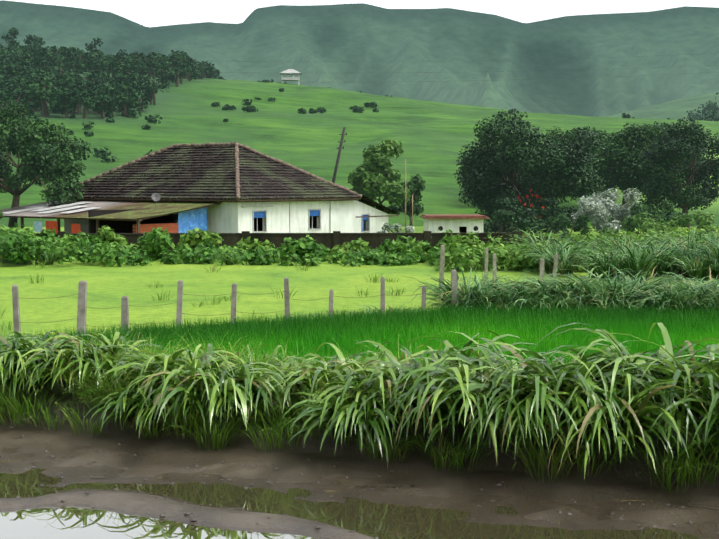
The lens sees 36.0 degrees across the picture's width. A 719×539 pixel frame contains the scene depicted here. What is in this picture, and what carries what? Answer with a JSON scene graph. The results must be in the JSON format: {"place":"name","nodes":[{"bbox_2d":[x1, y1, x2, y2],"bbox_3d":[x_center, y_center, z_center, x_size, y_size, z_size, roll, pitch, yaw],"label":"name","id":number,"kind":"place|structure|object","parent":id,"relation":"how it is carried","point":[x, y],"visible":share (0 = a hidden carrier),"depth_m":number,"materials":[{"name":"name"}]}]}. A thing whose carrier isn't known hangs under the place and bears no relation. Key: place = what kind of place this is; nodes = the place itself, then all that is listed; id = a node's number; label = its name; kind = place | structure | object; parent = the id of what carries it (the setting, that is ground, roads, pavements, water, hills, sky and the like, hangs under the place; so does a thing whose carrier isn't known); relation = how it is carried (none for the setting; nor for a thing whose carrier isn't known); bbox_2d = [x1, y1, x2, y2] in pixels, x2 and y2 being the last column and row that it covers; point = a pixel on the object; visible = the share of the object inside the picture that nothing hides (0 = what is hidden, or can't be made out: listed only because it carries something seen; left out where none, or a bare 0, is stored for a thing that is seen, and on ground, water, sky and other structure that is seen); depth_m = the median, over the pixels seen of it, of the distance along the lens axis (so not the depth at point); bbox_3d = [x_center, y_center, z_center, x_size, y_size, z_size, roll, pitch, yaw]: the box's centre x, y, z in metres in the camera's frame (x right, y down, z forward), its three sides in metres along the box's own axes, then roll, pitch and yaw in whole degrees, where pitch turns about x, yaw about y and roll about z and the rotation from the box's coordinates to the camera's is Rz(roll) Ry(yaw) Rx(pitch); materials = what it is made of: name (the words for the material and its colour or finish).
{"place":"outdoors","nodes":[
{"label":"outdoors","id":0,"kind":"place"},
{"bbox_2d":[88,209,172,232],"bbox_3d":[-14.467,-2.371,60.383,12.600,1.900,5.650,3,6,38],"label":"dark porch interior","id":1,"kind":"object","parent":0,"point":[122,226],"depth_m":57.65,"materials":[{"name":"black"}]},
{"bbox_2d":[254,216,314,230],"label":"window openings","id":2,"kind":"object","parent":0,"point":[260,224],"depth_m":62.62,"materials":[{"name":"black glass"}]},
{"bbox_2d":[0,53,714,81],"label":"power lines","id":3,"kind":"object","parent":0,"point":[414,61],"visible":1,"depth_m":94.49,"materials":[{"name":"grey metal"}]},
{"bbox_2d":[0,377,718,538],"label":"bank","id":4,"kind":"structure","parent":0,"point":[601,502],"depth_m":11.38,"materials":[{"name":"brown soil"}]},
{"bbox_2d":[0,468,706,538],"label":"puddle","id":5,"kind":"object","parent":4,"relation":"on","point":[378,520],"visible":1,"depth_m":10.14,"materials":[{"name":"liquid"}]},
{"bbox_2d":[0,438,711,531],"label":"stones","id":6,"kind":"object","parent":4,"relation":"on","point":[404,495],"visible":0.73,"depth_m":11.10,"materials":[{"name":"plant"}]},
{"bbox_2d":[0,322,718,478],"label":"tussocks","id":7,"kind":"object","parent":4,"relation":"on","point":[589,394],"visible":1,"depth_m":11.76,"materials":[{"name":"green plant"}]},
{"bbox_2d":[0,419,718,538],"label":"pebbles","id":8,"kind":"object","parent":4,"relation":"on","point":[369,489],"visible":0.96,"depth_m":11.20,"materials":[{"name":"brown"}]},
{"bbox_2d":[0,0,718,116],"bbox_3d":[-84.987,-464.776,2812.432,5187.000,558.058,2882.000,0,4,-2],"label":"mountain","id":9,"kind":"structure","parent":0,"point":[367,48],"depth_m":2974.86,"materials":[{"name":"green plant"}]},
{"bbox_2d":[0,27,718,226],"bbox_3d":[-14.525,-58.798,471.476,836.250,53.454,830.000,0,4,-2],"label":"hill","id":10,"kind":"structure","parent":0,"point":[433,137],"depth_m":169.35,"materials":[{"name":"green plant"}]},
{"bbox_2d":[279,69,301,84],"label":"hilltop hut","id":11,"kind":"object","parent":10,"relation":"on","point":[293,72],"visible":0.85,"depth_m":263.30,"materials":[{"name":"white paint"}]},
{"bbox_2d":[0,72,693,184],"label":"hill bushes","id":12,"kind":"object","parent":10,"relation":"on","point":[101,152],"visible":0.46,"depth_m":163.80,"materials":[{"name":"green plant"}]},
{"bbox_2d":[686,93,718,120],"bbox_3d":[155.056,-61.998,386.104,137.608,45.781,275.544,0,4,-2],"label":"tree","id":13,"kind":"object","parent":10,"relation":"on","point":[709,107],"visible":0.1,"depth_m":426.20,"materials":[{"name":"green plant"}]},
{"bbox_2d":[0,226,718,338],"bbox_3d":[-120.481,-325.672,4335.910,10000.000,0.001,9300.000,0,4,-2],"label":"ground","id":14,"kind":"structure","parent":0,"point":[108,287],"depth_m":33.98,"materials":[{"name":"green plant"}]},
{"bbox_2d":[0,155,15,192],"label":"tree","id":15,"kind":"object","parent":14,"relation":"on","point":[3,176],"visible":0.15,"depth_m":68.42,"materials":[{"name":"green plant"}]},
{"bbox_2d":[6,227,35,241],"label":"bush","id":16,"kind":"object","parent":14,"relation":"on","point":[33,235],"visible":0.02,"depth_m":47.28,"materials":[{"name":"green plant"}]},
{"bbox_2d":[0,98,90,227],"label":"tree","id":17,"kind":"object","parent":14,"relation":"on","point":[39,150],"visible":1,"depth_m":64.07,"materials":[{"name":"green plant"}]},
{"bbox_2d":[46,221,80,232],"bbox_3d":[-17.850,-2.016,59.666,9.400,1.300,0.500,3,6,38],"label":"red cloth","id":18,"kind":"object","parent":14,"relation":"on","point":[52,225],"visible":0.63,"depth_m":57.79,"materials":[{"name":"fabric"}]},
{"bbox_2d":[39,228,101,249],"bbox_3d":[-12.444,-1.044,46.840,2.971,1.454,2.092,0,4,-2],"label":"bush","id":19,"kind":"object","parent":14,"relation":"on","point":[49,235],"visible":0.44,"depth_m":46.59,"materials":[{"name":"green plant"}]},
{"bbox_2d":[2,203,220,232],"bbox_3d":[-14.626,-2.547,60.451,14.250,2.240,5.780,3,6,38],"label":"shed frame","id":20,"kind":"object","parent":14,"relation":"on","point":[97,223],"visible":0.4,"depth_m":56.45,"materials":[{"name":"brown wood"}]},
{"bbox_2d":[3,200,100,213],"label":"corrugated roof sheets","id":21,"kind":"object","parent":20,"relation":"on","point":[34,207],"visible":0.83,"depth_m":61.44,"materials":[{"name":"grey metal"}]},
{"bbox_2d":[0,200,221,218],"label":"shed roof","id":22,"kind":"structure","parent":20,"relation":"on","point":[144,209],"depth_m":59.13,"materials":[{"name":"grey metal"}]},
{"bbox_2d":[151,193,160,200],"bbox_3d":[-10.372,-3.473,56.484,0.383,0.887,0.402,3,6,38],"label":"dish","id":23,"kind":"object","parent":20,"relation":"on","point":[155,196],"visible":1,"depth_m":56.51,"materials":[{"name":"grey metal"}]},
{"bbox_2d":[178,207,207,232],"bbox_3d":[-8.609,-2.275,57.305,0.164,1.992,2.100,3,6,38],"label":"tarpaulin","id":24,"kind":"object","parent":20,"relation":"attached to","point":[191,219],"visible":0.6,"depth_m":57.27,"materials":[{"name":"blue plastic"}]},
{"bbox_2d":[95,225,127,248],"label":"bush","id":25,"kind":"object","parent":14,"relation":"on","point":[105,233],"visible":0.44,"depth_m":47.67,"materials":[{"name":"green plant"}]},
{"bbox_2d":[133,223,177,232],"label":"brick wall","id":26,"kind":"structure","parent":14,"relation":"on","point":[172,227],"depth_m":55.33,"materials":[{"name":"orange brick"}]},
{"bbox_2d":[137,227,215,255],"bbox_3d":[-7.790,-1.103,46.948,2.990,1.433,2.647,-2,5,-24],"label":"bush","id":27,"kind":"object","parent":14,"relation":"on","point":[156,241],"visible":0.9,"depth_m":46.25,"materials":[{"name":"green plant"}]},
{"bbox_2d":[177,227,223,255],"bbox_3d":[-6.969,-1.165,48.348,2.145,1.381,1.446,0,4,-2],"label":"bush","id":28,"kind":"object","parent":14,"relation":"on","point":[195,238],"visible":0.65,"depth_m":48.02,"materials":[{"name":"green plant"}]},
{"bbox_2d":[64,196,387,232],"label":"house walls","id":29,"kind":"structure","parent":14,"relation":"on","point":[236,217],"depth_m":61.31,"materials":[{"name":"white paint"}]},
{"bbox_2d":[53,197,398,217],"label":"roof eaves","id":30,"kind":"object","parent":29,"relation":"on","point":[219,200],"visible":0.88,"depth_m":61.11,"materials":[{"name":"brown wood"}]},
{"bbox_2d":[53,145,399,213],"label":"roof tiles","id":31,"kind":"object","parent":29,"relation":"on","point":[213,177],"visible":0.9,"depth_m":62.76,"materials":[{"name":"brown tile"}]},
{"bbox_2d":[53,142,361,199],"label":"ridge caps","id":32,"kind":"object","parent":31,"relation":"on","point":[237,162],"visible":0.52,"depth_m":64.51,"materials":[{"name":"tile"}]},
{"bbox_2d":[241,201,330,232],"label":"wall fittings","id":33,"kind":"object","parent":29,"relation":"attached to","point":[272,206],"depth_m":61.40,"materials":[{"name":"metal"}]},
{"bbox_2d":[252,209,370,232],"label":"window frames","id":34,"kind":"structure","parent":29,"relation":"attached to","point":[265,229],"depth_m":62.02,"materials":[{"name":"white wood"}]},
{"bbox_2d":[254,210,367,230],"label":"window shutters","id":35,"kind":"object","parent":34,"relation":"attached to","point":[260,214],"depth_m":62.32,"materials":[{"name":"blue wood"}]},
{"bbox_2d":[29,238,448,264],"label":"leaves","id":36,"kind":"object","parent":14,"relation":"on","point":[49,261],"visible":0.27,"depth_m":44.59,"materials":[{"name":"plant"}]},
{"bbox_2d":[235,236,274,257],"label":"bush","id":37,"kind":"object","parent":14,"relation":"on","point":[246,244],"visible":0.38,"depth_m":46.64,"materials":[{"name":"green plant"}]},
{"bbox_2d":[0,222,533,266],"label":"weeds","id":38,"kind":"object","parent":14,"relation":"on","point":[18,249],"visible":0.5,"depth_m":43.96,"materials":[{"name":"green plant"}]},
{"bbox_2d":[12,245,558,337],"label":"fence posts","id":39,"kind":"object","parent":14,"relation":"on","point":[82,306],"visible":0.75,"depth_m":21.48,"materials":[{"name":"grey wood"}]},
{"bbox_2d":[14,291,442,326],"bbox_3d":[-2.042,0.643,21.653,9.303,0.698,0.287,-3,5,-30],"label":"fence wire","id":40,"kind":"object","parent":39,"relation":"attached to","point":[220,314],"visible":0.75,"depth_m":21.28,"materials":[{"name":"grey metal"}]},
{"bbox_2d":[281,234,330,260],"bbox_3d":[-2.209,-0.793,46.353,2.154,1.315,1.916,0,4,-2],"label":"bush","id":41,"kind":"object","parent":14,"relation":"on","point":[301,246],"visible":0.81,"depth_m":45.87,"materials":[{"name":"green plant"}]},
{"bbox_2d":[332,127,346,182],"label":"utility pole","id":42,"kind":"object","parent":14,"relation":"on","point":[338,157],"visible":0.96,"depth_m":75.34,"materials":[{"name":"grey wood"}]},
{"bbox_2d":[330,237,372,260],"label":"bush","id":43,"kind":"object","parent":14,"relation":"on","point":[352,246],"visible":0.48,"depth_m":46.92,"materials":[{"name":"green plant"}]},
{"bbox_2d":[0,251,714,331],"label":"pasture tufts","id":44,"kind":"object","parent":14,"relation":"on","point":[374,279],"visible":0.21,"depth_m":31.72,"materials":[{"name":"green plant"}]},
{"bbox_2d":[0,300,718,374],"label":"rice paddy","id":45,"kind":"structure","parent":14,"relation":"on","point":[344,332],"depth_m":19.49,"materials":[{"name":"green plant"}]},
{"bbox_2d":[34,231,717,255],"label":"compound wall","id":46,"kind":"structure","parent":14,"relation":"on","point":[330,241],"depth_m":49.80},
{"bbox_2d":[347,138,411,205],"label":"teak tree","id":47,"kind":"object","parent":14,"relation":"on","point":[373,176],"visible":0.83,"depth_m":71.67,"materials":[{"name":"green plant"}]},
{"bbox_2d":[377,234,432,257],"bbox_3d":[1.950,-0.891,46.278,2.509,1.110,2.119,0,4,-2],"label":"bush","id":48,"kind":"object","parent":14,"relation":"on","point":[398,245],"visible":0.85,"depth_m":46.00,"materials":[{"name":"green plant"}]},
{"bbox_2d":[385,174,424,228],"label":"teak tree","id":49,"kind":"object","parent":14,"relation":"on","point":[415,186],"visible":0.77,"depth_m":75.99,"materials":[{"name":"green plant"}]},
{"bbox_2d":[405,159,412,231],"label":"bamboo poles","id":50,"kind":"object","parent":14,"relation":"on","point":[405,198],"visible":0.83,"depth_m":70.77,"materials":[{"name":"brown wood"}]},
{"bbox_2d":[420,214,488,232],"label":"outhouse","id":51,"kind":"structure","parent":14,"relation":"on","point":[460,223],"depth_m":56.95,"materials":[{"name":"white paint"}]},
{"bbox_2d":[435,232,486,252],"bbox_3d":[4.319,-0.929,47.128,2.651,1.335,1.779,-2,5,-20],"label":"bush","id":52,"kind":"object","parent":14,"relation":"on","point":[448,242],"visible":0.33,"depth_m":46.76,"materials":[{"name":"green plant"}]},
{"bbox_2d":[274,227,718,322],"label":"tussocks","id":53,"kind":"object","parent":14,"relation":"on","point":[697,263],"visible":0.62,"depth_m":24.99,"materials":[{"name":"green plant"}]},
{"bbox_2d":[458,153,534,199],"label":"tree","id":54,"kind":"object","parent":14,"relation":"on","point":[466,179],"visible":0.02,"depth_m":96.09,"materials":[{"name":"green plant"}]},
{"bbox_2d":[483,196,538,234],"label":"shrub","id":55,"kind":"object","parent":14,"relation":"on","point":[508,216],"visible":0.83,"depth_m":65.71,"materials":[{"name":"green plant"}]},
{"bbox_2d":[492,205,543,234],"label":"shrub","id":56,"kind":"object","parent":14,"relation":"on","point":[524,214],"visible":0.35,"depth_m":67.58,"materials":[{"name":"green plant"}]},
{"bbox_2d":[454,109,605,229],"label":"tree","id":57,"kind":"object","parent":14,"relation":"on","point":[492,175],"visible":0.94,"depth_m":74.94,"materials":[{"name":"green plant"}]},
{"bbox_2d":[506,189,546,219],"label":"red flowers","id":58,"kind":"object","parent":57,"relation":"attached to","point":[531,205],"visible":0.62,"depth_m":73.88,"materials":[{"name":"red plant"}]},
{"bbox_2d":[523,197,580,233],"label":"shrub","id":59,"kind":"object","parent":14,"relation":"on","point":[554,210],"visible":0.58,"depth_m":69.56,"materials":[{"name":"green plant"}]},
{"bbox_2d":[545,212,590,235],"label":"shrub","id":60,"kind":"object","parent":14,"relation":"on","point":[561,222],"visible":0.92,"depth_m":66.30,"materials":[{"name":"green plant"}]},
{"bbox_2d":[431,224,718,272],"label":"weeds","id":61,"kind":"object","parent":14,"relation":"on","point":[515,260],"visible":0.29,"depth_m":41.42,"materials":[{"name":"green plant"}]},
{"bbox_2d":[533,126,618,191],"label":"tree","id":62,"kind":"object","parent":14,"relation":"on","point":[556,137],"visible":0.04,"depth_m":104.22,"materials":[{"name":"green plant"}]},
{"bbox_2d":[571,188,641,233],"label":"white shrub","id":63,"kind":"object","parent":14,"relation":"on","point":[599,207],"visible":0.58,"depth_m":67.21,"materials":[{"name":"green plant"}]},
{"bbox_2d":[581,123,668,206],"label":"tree","id":64,"kind":"object","parent":14,"relation":"on","point":[619,159],"visible":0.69,"depth_m":89.27,"materials":[{"name":"green plant"}]},
{"bbox_2d":[596,212,671,235],"bbox_3d":[15.019,-2.125,59.749,3.958,1.992,4.839,0,4,-2],"label":"shrub","id":65,"kind":"object","parent":14,"relation":"on","point":[643,222],"visible":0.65,"depth_m":59.72,"materials":[{"name":"green plant"}]},
{"bbox_2d":[623,200,685,235],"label":"shrub","id":66,"kind":"object","parent":14,"relation":"on","point":[665,215],"visible":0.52,"depth_m":65.53,"materials":[{"name":"green plant"}]},
{"bbox_2d":[636,117,718,226],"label":"tree","id":67,"kind":"object","parent":14,"relation":"on","point":[670,153],"visible":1,"depth_m":82.97,"materials":[{"name":"green plant"}]},
{"bbox_2d":[642,121,715,181],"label":"tree","id":68,"kind":"object","parent":14,"relation":"on","point":[701,157],"visible":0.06,"depth_m":110.55,"materials":[{"name":"green plant"}]},
{"bbox_2d":[665,211,715,235],"bbox_3d":[18.832,-2.412,62.141,2.626,1.805,3.628,3,5,36],"label":"shrub","id":69,"kind":"object","parent":14,"relation":"on","point":[701,219],"visible":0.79,"depth_m":61.20,"materials":[{"name":"green plant"}]},
{"bbox_3d":[-19.353,-1.781,60.201,5.200,0.750,0.850,3,6,38],"label":"grey stack","id":70,"kind":"object","parent":14,"relation":"on","visible":0},
{"bbox_2d":[34,221,42,231],"bbox_3d":[-18.262,-2.169,59.697,3.700,0.900,0.049,3,5,38],"label":"blue cloth","id":71,"kind":"object","parent":70,"relation":"on","point":[37,226],"visible":0.43,"depth_m":58.75,"materials":[{"name":"blue fabric"}]},
{"bbox_2d":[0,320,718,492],"bbox_3d":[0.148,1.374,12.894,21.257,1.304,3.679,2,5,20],"label":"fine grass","id":72,"kind":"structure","parent":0,"point":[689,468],"depth_m":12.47,"materials":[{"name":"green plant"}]},
{"bbox_2d":[0,0,718,26],"label":"sky","id":73,"kind":"structure","parent":0,"point":[147,13],"materials":[{"name":"white"}]},
{"bbox_2d":[377,223,414,232],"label":"shrub","id":74,"kind":"object","parent":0,"point":[388,228],"depth_m":61.92,"materials":[{"name":"green plant"}]},
{"bbox_2d":[603,92,718,119],"bbox_3d":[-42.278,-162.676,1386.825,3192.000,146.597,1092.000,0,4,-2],"label":"foothills","id":75,"kind":"structure","parent":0,"point":[677,109],"depth_m":1273.91,"materials":[{"name":"green plant"}]}
]}

